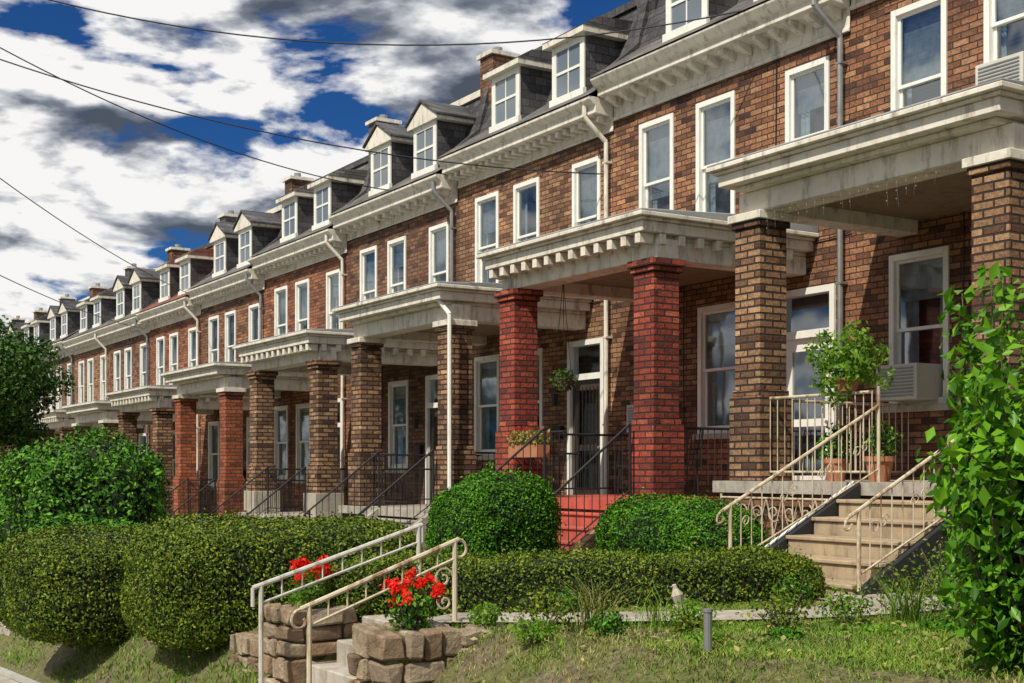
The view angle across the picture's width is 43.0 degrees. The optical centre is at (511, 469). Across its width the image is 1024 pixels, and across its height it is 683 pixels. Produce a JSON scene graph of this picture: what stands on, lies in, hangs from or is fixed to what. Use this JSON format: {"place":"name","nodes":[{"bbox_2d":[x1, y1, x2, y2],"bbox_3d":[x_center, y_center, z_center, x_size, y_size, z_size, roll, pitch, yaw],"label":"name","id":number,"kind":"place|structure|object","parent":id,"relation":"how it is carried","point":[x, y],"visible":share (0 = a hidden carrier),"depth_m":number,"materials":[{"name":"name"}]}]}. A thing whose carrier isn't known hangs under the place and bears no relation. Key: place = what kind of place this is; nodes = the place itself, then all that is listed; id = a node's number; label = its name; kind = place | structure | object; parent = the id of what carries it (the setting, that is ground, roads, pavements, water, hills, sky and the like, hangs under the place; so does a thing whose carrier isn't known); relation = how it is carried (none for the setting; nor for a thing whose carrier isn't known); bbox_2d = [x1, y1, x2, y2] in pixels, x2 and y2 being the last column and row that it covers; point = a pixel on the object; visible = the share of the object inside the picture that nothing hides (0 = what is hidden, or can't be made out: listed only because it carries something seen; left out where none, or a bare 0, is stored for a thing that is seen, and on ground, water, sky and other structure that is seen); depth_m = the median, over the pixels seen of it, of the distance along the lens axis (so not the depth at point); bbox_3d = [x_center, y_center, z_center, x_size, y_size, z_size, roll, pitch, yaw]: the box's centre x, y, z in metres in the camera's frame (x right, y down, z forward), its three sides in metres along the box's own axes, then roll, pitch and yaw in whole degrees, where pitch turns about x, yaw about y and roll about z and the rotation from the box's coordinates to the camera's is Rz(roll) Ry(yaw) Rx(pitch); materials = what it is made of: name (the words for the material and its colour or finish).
{"place":"outdoors","nodes":[
{"label":"outdoors","id":0,"kind":"place"},
{"bbox_2d":[62,400,174,424],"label":"porch roof","id":1,"kind":"structure","parent":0,"point":[93,412],"depth_m":37.86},
{"bbox_2d":[116,407,174,514],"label":"porch columns","id":2,"kind":"structure","parent":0,"point":[163,430],"depth_m":33.00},
{"bbox_2d":[105,385,249,414],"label":"porch roof","id":3,"kind":"structure","parent":2,"relation":"on","point":[143,399],"depth_m":33.61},
{"bbox_2d":[0,604,296,682],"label":"grass","id":4,"kind":"structure","parent":0,"point":[254,676],"depth_m":12.52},
{"bbox_2d":[172,387,245,519],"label":"porch columns","id":5,"kind":"structure","parent":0,"point":[231,480],"depth_m":28.78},
{"bbox_2d":[160,362,309,397],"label":"porch roof","id":6,"kind":"structure","parent":5,"relation":"on","point":[207,379],"depth_m":29.41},
{"bbox_2d":[230,630,265,673],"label":"stone wall","id":7,"kind":"structure","parent":0,"point":[245,645],"depth_m":10.38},
{"bbox_2d":[244,359,343,516],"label":"porch columns","id":8,"kind":"structure","parent":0,"point":[323,474],"depth_m":24.50,"materials":[{"name":"brick"}]},
{"bbox_2d":[232,329,437,375],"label":"porch roof","id":9,"kind":"structure","parent":8,"relation":"on","point":[292,352],"depth_m":25.26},
{"bbox_2d":[263,602,357,682],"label":"stone pier","id":10,"kind":"structure","parent":0,"point":[284,651],"depth_m":9.40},
{"bbox_2d":[0,0,630,338],"label":"sky","id":11,"kind":"structure","parent":0,"point":[137,187],"materials":[{"name":"white"}]},
{"bbox_2d":[347,319,477,505],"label":"porch columns","id":12,"kind":"structure","parent":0,"point":[365,398],"depth_m":20.35,"materials":[{"name":"brick"}]},
{"bbox_2d":[332,281,593,345],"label":"porch roof","id":13,"kind":"structure","parent":12,"relation":"on","point":[406,315],"depth_m":21.09,"materials":[{"name":"paint"}]},
{"bbox_2d":[0,591,1023,682],"bbox_3d":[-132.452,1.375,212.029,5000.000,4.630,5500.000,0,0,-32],"label":"ground","id":14,"kind":"structure","parent":0,"point":[43,668],"depth_m":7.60,"materials":[{"name":"green plant"}]},
{"bbox_2d":[0,330,75,456],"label":"leafy tree","id":15,"kind":"object","parent":14,"relation":"on","point":[21,371],"visible":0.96,"depth_m":26.40,"materials":[{"name":"green plant"}]},
{"bbox_2d":[28,509,140,537],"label":"shrub","id":16,"kind":"object","parent":14,"relation":"on","point":[90,520],"visible":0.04,"depth_m":18.70,"materials":[{"name":"green plant"}]},
{"bbox_2d":[0,423,171,552],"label":"shrub","id":17,"kind":"object","parent":14,"relation":"on","point":[99,478],"visible":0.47,"depth_m":20.22,"materials":[{"name":"green plant"}]},
{"bbox_2d":[75,345,108,437],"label":"walls","id":18,"kind":"structure","parent":14,"relation":"on","point":[96,354],"depth_m":48.17,"materials":[{"name":"beige brick"}]},
{"bbox_2d":[0,518,193,651],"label":"clipped hedge","id":19,"kind":"object","parent":14,"relation":"on","point":[62,587],"visible":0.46,"depth_m":13.05,"materials":[{"name":"green plant"}]},
{"bbox_2d":[109,330,150,451],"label":"walls","id":20,"kind":"structure","parent":14,"relation":"on","point":[134,343],"depth_m":43.73,"materials":[{"name":"brown brick"}]},
{"bbox_2d":[95,316,149,344],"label":"cornice","id":21,"kind":"structure","parent":20,"relation":"attached to","point":[114,333],"depth_m":44.02,"materials":[{"name":"white paint"}]},
{"bbox_2d":[97,268,159,328],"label":"mansard roof","id":22,"kind":"structure","parent":20,"relation":"attached to","point":[122,318],"depth_m":44.20,"materials":[{"name":"grey"}]},
{"bbox_2d":[128,268,159,313],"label":"dormer","id":23,"kind":"object","parent":22,"relation":"on","point":[145,290],"visible":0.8,"depth_m":42.83,"materials":[{"name":"stone"}]},
{"bbox_2d":[114,343,145,390],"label":"windows","id":24,"kind":"structure","parent":20,"relation":"attached to","point":[127,369],"depth_m":44.66,"materials":[{"name":"white paint"}]},
{"bbox_2d":[151,309,201,513],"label":"walls","id":25,"kind":"structure","parent":14,"relation":"on","point":[182,327],"depth_m":39.55,"materials":[{"name":"brick"}]},
{"bbox_2d":[136,297,200,329],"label":"cornice","id":26,"kind":"structure","parent":25,"relation":"attached to","point":[171,312],"depth_m":39.66,"materials":[{"name":"white paint"}]},
{"bbox_2d":[135,242,213,313],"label":"mansard roof","id":27,"kind":"structure","parent":25,"relation":"attached to","point":[209,245],"depth_m":39.93,"materials":[{"name":"grey"}]},
{"bbox_2d":[175,249,213,295],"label":"dormer","id":28,"kind":"object","parent":27,"relation":"on","point":[196,266],"visible":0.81,"depth_m":38.52,"materials":[{"name":"wood"}]},
{"bbox_2d":[156,327,195,478],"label":"windows","id":29,"kind":"structure","parent":25,"relation":"attached to","point":[160,353],"depth_m":40.41,"materials":[{"name":"white paint"}]},
{"bbox_2d":[202,280,265,514],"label":"walls","id":30,"kind":"structure","parent":14,"relation":"on","point":[240,305],"depth_m":36.37,"materials":[{"name":"brown brick"}]},
{"bbox_2d":[185,268,264,308],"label":"cornice","id":31,"kind":"structure","parent":30,"relation":"attached to","point":[224,289],"depth_m":35.27,"materials":[{"name":"white paint"}]},
{"bbox_2d":[208,303,258,489],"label":"windows","id":32,"kind":"structure","parent":30,"relation":"attached to","point":[213,427],"depth_m":36.66,"materials":[{"name":"white paint"}]},
{"bbox_2d":[187,204,281,289],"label":"mansard roof","id":33,"kind":"structure","parent":30,"relation":"attached to","point":[277,210],"depth_m":35.14,"materials":[{"name":"grey"}]},
{"bbox_2d":[208,222,251,277],"bbox_3d":[-7.692,-6.135,36.416,1.260,1.510,1.320,0,0,-32],"label":"dormer","id":34,"kind":"object","parent":33,"relation":"on","point":[223,238],"visible":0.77,"depth_m":35.93,"materials":[{"name":"wood"}]},
{"bbox_2d":[232,210,281,268],"bbox_3d":[-6.643,-6.135,34.736,1.260,1.510,1.320,0,0,-32],"label":"dormer","id":35,"kind":"object","parent":33,"relation":"on","point":[257,231],"visible":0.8,"depth_m":34.31,"materials":[{"name":"stone"}]},
{"bbox_2d":[113,507,427,656],"bbox_3d":[-2.205,1.029,11.945,2.801,1.378,2.292,0,0,-32],"label":"clipped hedge","id":36,"kind":"object","parent":14,"relation":"on","point":[189,583],"visible":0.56,"depth_m":10.98,"materials":[{"name":"green plant"}]},
{"bbox_2d":[266,241,347,510],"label":"walls","id":37,"kind":"structure","parent":14,"relation":"on","point":[315,273],"depth_m":31.65,"materials":[{"name":"brick"}]},
{"bbox_2d":[247,229,346,279],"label":"cornice","id":38,"kind":"structure","parent":37,"relation":"attached to","point":[301,253],"depth_m":30.98,"materials":[{"name":"white paint"}]},
{"bbox_2d":[274,268,340,482],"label":"windows","id":39,"kind":"structure","parent":37,"relation":"attached to","point":[333,288],"depth_m":31.85,"materials":[{"name":"white paint"}]},
{"bbox_2d":[249,155,368,257],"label":"mansard roof","id":40,"kind":"structure","parent":37,"relation":"attached to","point":[362,163],"depth_m":30.80,"materials":[{"name":"grey"}]},
{"bbox_2d":[275,185,322,242],"bbox_3d":[-5.068,-6.285,32.112,1.170,1.350,1.220,0,0,-32],"label":"dormer","id":41,"kind":"object","parent":40,"relation":"on","point":[297,211],"visible":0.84,"depth_m":31.64,"materials":[{"name":"wood"}]},
{"bbox_2d":[307,169,367,230],"bbox_3d":[-4.019,-6.285,30.433,1.170,1.350,1.220,0,0,-32],"label":"dormer","id":42,"kind":"object","parent":40,"relation":"on","point":[331,196],"visible":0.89,"depth_m":30.00,"materials":[{"name":"wood"}]},
{"bbox_2d":[201,467,431,521],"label":"railings","id":43,"kind":"object","parent":14,"relation":"on","point":[267,469],"visible":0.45,"depth_m":25.68,"materials":[{"name":"black metal"}]},
{"bbox_2d":[312,614,448,682],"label":"stone steps","id":44,"kind":"structure","parent":14,"relation":"on","point":[337,671],"depth_m":9.21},
{"bbox_2d":[287,554,336,608],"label":"red geranium","id":45,"kind":"object","parent":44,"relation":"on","point":[314,592],"visible":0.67,"depth_m":9.58,"materials":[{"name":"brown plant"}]},
{"bbox_2d":[251,523,423,682],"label":"iron handrail","id":46,"kind":"object","parent":44,"relation":"on","point":[419,528],"visible":0.98,"depth_m":9.31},
{"bbox_2d":[290,537,467,682],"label":"iron handrail","id":47,"kind":"object","parent":44,"relation":"on","point":[328,597],"visible":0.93,"depth_m":8.51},
{"bbox_2d":[338,504,429,519],"bbox_3d":[-0.876,1.371,22.180,2.777,1.483,3.930,0,0,-32],"label":"porch base","id":48,"kind":"object","parent":14,"relation":"on","point":[348,509],"visible":0.14,"depth_m":21.70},
{"bbox_2d":[348,189,458,504],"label":"walls","id":49,"kind":"structure","parent":14,"relation":"on","point":[415,231],"depth_m":26.75,"materials":[{"name":"brown brick"}]},
{"bbox_2d":[328,174,457,240],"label":"cornice","id":50,"kind":"structure","parent":49,"relation":"attached to","point":[408,202],"depth_m":26.69,"materials":[{"name":"white paint"}]},
{"bbox_2d":[328,90,479,215],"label":"mansard roof","id":51,"kind":"structure","parent":49,"relation":"attached to","point":[471,103],"depth_m":26.28,"materials":[{"name":"grey"}]},
{"bbox_2d":[362,122,423,196],"bbox_3d":[-2.351,-6.620,27.867,1.260,1.510,1.320,0,0,-32],"label":"dormer","id":52,"kind":"object","parent":51,"relation":"on","point":[388,171],"visible":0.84,"depth_m":27.42,"materials":[{"name":"tile"}]},
{"bbox_2d":[404,99,476,178],"bbox_3d":[-1.302,-6.620,26.188,1.260,1.510,1.320,0,0,-32],"label":"dormer","id":53,"kind":"object","parent":51,"relation":"on","point":[438,129],"visible":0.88,"depth_m":25.77,"materials":[{"name":"wood"}]},
{"bbox_2d":[360,221,448,472],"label":"windows","id":54,"kind":"structure","parent":49,"relation":"attached to","point":[398,417],"depth_m":27.51,"materials":[{"name":"white paint"}]},
{"bbox_2d":[412,374,437,503],"bbox_3d":[-1.540,-0.505,25.862,0.408,2.780,1.380,0,0,-32],"label":"door","id":55,"kind":"structure","parent":49,"relation":"attached to","point":[431,412],"depth_m":26.09,"materials":[{"name":"white paint"}]},
{"bbox_2d":[347,619,463,682],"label":"stone pier","id":56,"kind":"structure","parent":14,"relation":"on","point":[385,652],"depth_m":7.95,"materials":[{"name":"stone"}]},
{"bbox_2d":[379,567,447,630],"bbox_3d":[-0.616,0.833,8.182,0.413,0.479,0.340,0,0,-32],"label":"red geranium","id":57,"kind":"object","parent":56,"relation":"on","point":[410,618],"visible":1,"depth_m":8.15,"materials":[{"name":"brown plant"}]},
{"bbox_2d":[303,449,580,524],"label":"railings","id":58,"kind":"object","parent":14,"relation":"on","point":[378,499],"visible":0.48,"depth_m":21.44,"materials":[{"name":"black metal"}]},
{"bbox_2d":[422,463,566,560],"bbox_3d":[-0.206,0.661,14.486,1.551,1.483,1.541,0,0,-32],"label":"boxwood bush","id":59,"kind":"object","parent":14,"relation":"on","point":[500,512],"visible":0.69,"depth_m":14.00,"materials":[{"name":"green plant"}]},
{"bbox_2d":[459,106,614,494],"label":"walls","id":60,"kind":"structure","parent":14,"relation":"on","point":[555,201],"depth_m":22.27,"materials":[{"name":"brown brick"}]},
{"bbox_2d":[0,59,603,174],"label":"overhead wire","id":61,"kind":"object","parent":60,"relation":"attached to","point":[294,137],"visible":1,"depth_m":20.41,"materials":[{"name":"black metal"}]},
{"bbox_2d":[417,105,612,493],"bbox_3d":[0.100,-2.099,20.346,3.140,7.423,0.684,0,0,-9],"label":"downspout","id":62,"kind":"object","parent":60,"relation":"attached to","point":[605,162],"visible":0.75,"depth_m":20.76,"materials":[{"name":"white paint"}]},
{"bbox_2d":[437,96,612,188],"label":"cornice","id":63,"kind":"structure","parent":60,"relation":"attached to","point":[557,130],"depth_m":22.37,"materials":[{"name":"white paint"}]},
{"bbox_2d":[436,0,637,158],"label":"mansard roof","id":64,"kind":"structure","parent":60,"relation":"attached to","point":[627,11],"depth_m":22.07,"materials":[{"name":"grey"}]},
{"bbox_2d":[476,47,519,106],"bbox_3d":[-0.272,-7.695,25.511,0.650,1.170,0.580,0,0,-32],"label":"chimney","id":65,"kind":"object","parent":64,"relation":"on","point":[492,58],"visible":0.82,"depth_m":25.31,"materials":[{"name":"brown brick"}]},
{"bbox_2d":[482,49,561,132],"bbox_3d":[0.272,-6.795,23.563,1.170,1.350,1.220,0,0,-32],"label":"dormer","id":66,"kind":"object","parent":64,"relation":"on","point":[521,85],"visible":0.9,"depth_m":23.12,"materials":[{"name":"wood"}]},
{"bbox_2d":[542,16,632,107],"bbox_3d":[1.321,-6.795,21.884,1.170,1.350,1.220,0,0,-32],"label":"dormer","id":67,"kind":"object","parent":64,"relation":"on","point":[578,63],"visible":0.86,"depth_m":21.47,"materials":[{"name":"wood"}]},
{"bbox_2d":[474,155,600,459],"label":"windows","id":68,"kind":"structure","parent":60,"relation":"attached to","point":[586,198],"depth_m":23.79,"materials":[{"name":"white paint"}]},
{"bbox_2d":[551,337,603,494],"bbox_3d":[1.131,-0.760,21.588,0.408,2.780,1.380,0,0,-32],"label":"door","id":69,"kind":"structure","parent":60,"relation":"attached to","point":[585,404],"depth_m":21.69,"materials":[{"name":"white paint"}]},
{"bbox_2d":[505,585,580,632],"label":"garden plant","id":70,"kind":"object","parent":14,"relation":"on","point":[534,611],"visible":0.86,"depth_m":8.06,"materials":[{"name":"green plant"}]},
{"bbox_2d":[322,537,832,622],"bbox_3d":[0.523,0.948,10.241,4.106,0.832,1.046,0,0,-8],"label":"clipped hedge","id":71,"kind":"object","parent":14,"relation":"on","point":[731,575],"visible":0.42,"depth_m":9.93,"materials":[{"name":"green plant"}]},
{"bbox_2d":[500,573,656,631],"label":"ornamental grass","id":72,"kind":"object","parent":14,"relation":"on","point":[591,610],"depth_m":8.07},
{"bbox_2d":[553,501,625,557],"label":"front steps","id":73,"kind":"structure","parent":14,"relation":"on","point":[586,536],"depth_m":16.04,"materials":[{"name":"red paint"}]},
{"bbox_2d":[554,494,719,512],"bbox_3d":[1.795,1.117,17.905,2.777,1.483,3.930,0,0,-32],"label":"porch base","id":74,"kind":"object","parent":14,"relation":"on","point":[580,502],"visible":0.07,"depth_m":16.92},
{"bbox_2d":[493,423,798,549],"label":"railings","id":75,"kind":"object","parent":14,"relation":"on","point":[559,433],"visible":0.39,"depth_m":16.64,"materials":[{"name":"black metal"}]},
{"bbox_2d":[506,426,556,457],"bbox_3d":[0.277,-0.402,18.004,0.453,0.453,0.790,0,0,-32],"label":"flower box","id":76,"kind":"object","parent":75,"relation":"attached to","point":[526,436],"visible":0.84,"depth_m":17.86,"materials":[{"name":"ceramic"}]},
{"bbox_2d":[588,487,771,561],"bbox_3d":[1.873,0.750,13.909,1.782,1.134,2.158,0,0,-32],"label":"boxwood bush","id":77,"kind":"object","parent":14,"relation":"on","point":[663,525],"visible":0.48,"depth_m":13.37,"materials":[{"name":"green plant"}]},
{"bbox_2d":[357,593,1018,682],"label":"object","id":78,"kind":"object","parent":14,"relation":"on","point":[951,666],"visible":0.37,"depth_m":7.14,"materials":[{"name":"brown plant"}]},
{"bbox_2d":[428,593,954,621],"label":"garden path","id":79,"kind":"structure","parent":14,"relation":"on","point":[725,614],"depth_m":8.96,"materials":[{"name":"concrete"}]},
{"bbox_2d":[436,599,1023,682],"bbox_3d":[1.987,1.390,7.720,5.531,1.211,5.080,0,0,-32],"label":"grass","id":80,"kind":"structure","parent":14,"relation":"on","point":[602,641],"depth_m":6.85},
{"bbox_2d":[615,0,851,495],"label":"walls","id":81,"kind":"structure","parent":14,"relation":"on","point":[755,93],"depth_m":18.90,"materials":[{"name":"brown brick"}]},
{"bbox_2d":[591,0,766,76],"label":"mansard roof","id":82,"kind":"structure","parent":81,"relation":"attached to","point":[651,39],"depth_m":20.46,"materials":[{"name":"grey"}]},
{"bbox_2d":[662,0,755,43],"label":"dormer","id":83,"kind":"object","parent":82,"relation":"on","point":[680,10],"visible":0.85,"depth_m":18.99,"materials":[{"name":"wood"}]},
{"bbox_2d":[590,0,849,120],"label":"cornice","id":84,"kind":"structure","parent":81,"relation":"attached to","point":[761,34],"depth_m":18.26,"materials":[{"name":"white paint"}]},
{"bbox_2d":[639,55,829,439],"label":"windows","id":85,"kind":"structure","parent":81,"relation":"attached to","point":[807,99],"depth_m":18.97,"materials":[{"name":"white paint"}]},
{"bbox_2d":[786,283,835,479],"bbox_3d":[3.801,-1.015,17.313,0.408,2.780,1.380,0,0,-32],"label":"door","id":86,"kind":"structure","parent":81,"relation":"attached to","point":[810,311],"depth_m":17.37,"materials":[{"name":"white paint"}]},
{"bbox_2d":[811,0,847,437],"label":"downspout","id":87,"kind":"object","parent":81,"relation":"attached to","point":[840,63],"visible":0.52,"depth_m":16.52,"materials":[{"name":"metal"}]},
{"bbox_2d":[740,585,823,630],"bbox_3d":[1.622,0.828,7.703,0.446,0.298,0.381,0,0,-32],"label":"garden plant","id":88,"kind":"object","parent":14,"relation":"on","point":[783,614],"visible":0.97,"depth_m":7.69,"materials":[{"name":"green plant"}]},
{"bbox_2d":[713,480,937,539],"bbox_3d":[4.465,0.862,13.631,2.777,1.483,3.930,0,0,-32],"label":"porch base","id":89,"kind":"object","parent":14,"relation":"on","point":[869,490],"visible":0.14,"depth_m":13.57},
{"bbox_2d":[816,422,854,480],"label":"potted plant","id":90,"kind":"object","parent":89,"relation":"on","point":[836,476],"visible":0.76,"depth_m":13.75,"materials":[{"name":"green plant"}]},
{"bbox_2d":[856,420,905,481],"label":"potted plant","id":91,"kind":"object","parent":89,"relation":"on","point":[886,465],"visible":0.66,"depth_m":13.30,"materials":[{"name":"green plant"}]},
{"bbox_2d":[716,386,970,591],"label":"railings","id":92,"kind":"object","parent":14,"relation":"on","point":[877,407],"visible":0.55,"depth_m":12.66,"materials":[{"name":"metal"}]},
{"bbox_2d":[803,320,895,410],"bbox_3d":[3.475,-1.056,13.208,0.873,0.909,0.954,0,0,-2],"label":"porch plant","id":93,"kind":"object","parent":92,"relation":"on","point":[852,364],"visible":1,"depth_m":13.15,"materials":[{"name":"green plant"}]},
{"bbox_2d":[820,585,873,625],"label":"garden plant","id":94,"kind":"object","parent":14,"relation":"on","point":[846,606],"visible":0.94,"depth_m":7.85,"materials":[{"name":"green plant"}]},
{"bbox_2d":[768,483,964,594],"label":"front steps","id":95,"kind":"structure","parent":14,"relation":"on","point":[821,536],"depth_m":11.50,"materials":[{"name":"concrete"}]},
{"bbox_2d":[861,555,943,617],"bbox_3d":[2.447,0.752,8.148,0.507,0.440,0.592,0,0,-8],"label":"garden plant","id":96,"kind":"object","parent":14,"relation":"on","point":[899,577],"visible":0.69,"depth_m":8.11,"materials":[{"name":"green plant"}]},
{"bbox_2d":[866,566,961,624],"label":"ornamental grass","id":97,"kind":"object","parent":14,"relation":"on","point":[906,610],"depth_m":7.84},
{"bbox_2d":[852,0,983,479],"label":"walls","id":98,"kind":"structure","parent":14,"relation":"on","point":[871,67],"depth_m":15.94,"materials":[{"name":"brown brick"}]},
{"bbox_2d":[881,0,1023,412],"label":"windows","id":99,"kind":"structure","parent":98,"relation":"attached to","point":[918,282],"depth_m":15.73,"materials":[{"name":"white paint"}]},
{"bbox_2d":[876,363,941,401],"bbox_3d":[4.726,-1.040,15.498,0.462,0.420,0.620,0,0,-32],"label":"window air conditioner","id":100,"kind":"object","parent":99,"relation":"attached to","point":[916,381],"depth_m":15.27,"materials":[{"name":"metal"}]},
{"bbox_2d":[975,51,1023,84],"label":"window air conditioner","id":101,"kind":"object","parent":99,"relation":"attached to","point":[1010,66],"depth_m":14.23,"materials":[{"name":"metal"}]},
{"bbox_2d":[915,261,1023,675],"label":"laurel bush","id":102,"kind":"object","parent":14,"relation":"on","point":[980,496],"visible":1,"depth_m":5.28,"materials":[{"name":"green plant"}]},
{"bbox_3d":[-10.384,-2.626,19.453,0.290,11.348,2.200,0,0,-32],"label":"utility pole","id":103,"kind":"object","parent":14,"relation":"on","visible":0},
{"bbox_2d":[49,0,744,45],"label":"overhead wire","id":104,"kind":"object","parent":103,"relation":"attached to","point":[399,44],"visible":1,"depth_m":17.91,"materials":[{"name":"black metal"}]},
{"bbox_2d":[494,257,685,499],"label":"porch columns","id":105,"kind":"structure","parent":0,"point":[657,445],"depth_m":15.94,"materials":[{"name":"brick"}]},
{"bbox_2d":[476,208,818,301],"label":"porch roof","id":106,"kind":"structure","parent":105,"relation":"on","point":[589,260],"depth_m":16.81,"materials":[{"name":"paint"}]},
{"bbox_2d":[728,147,1023,480],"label":"porch columns","id":107,"kind":"structure","parent":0,"point":[997,176],"depth_m":14.21,"materials":[{"name":"brick"}]},
{"bbox_2d":[706,78,1023,236],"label":"porch roof","id":108,"kind":"structure","parent":107,"relation":"on","point":[960,125],"depth_m":13.06,"materials":[{"name":"paint"}]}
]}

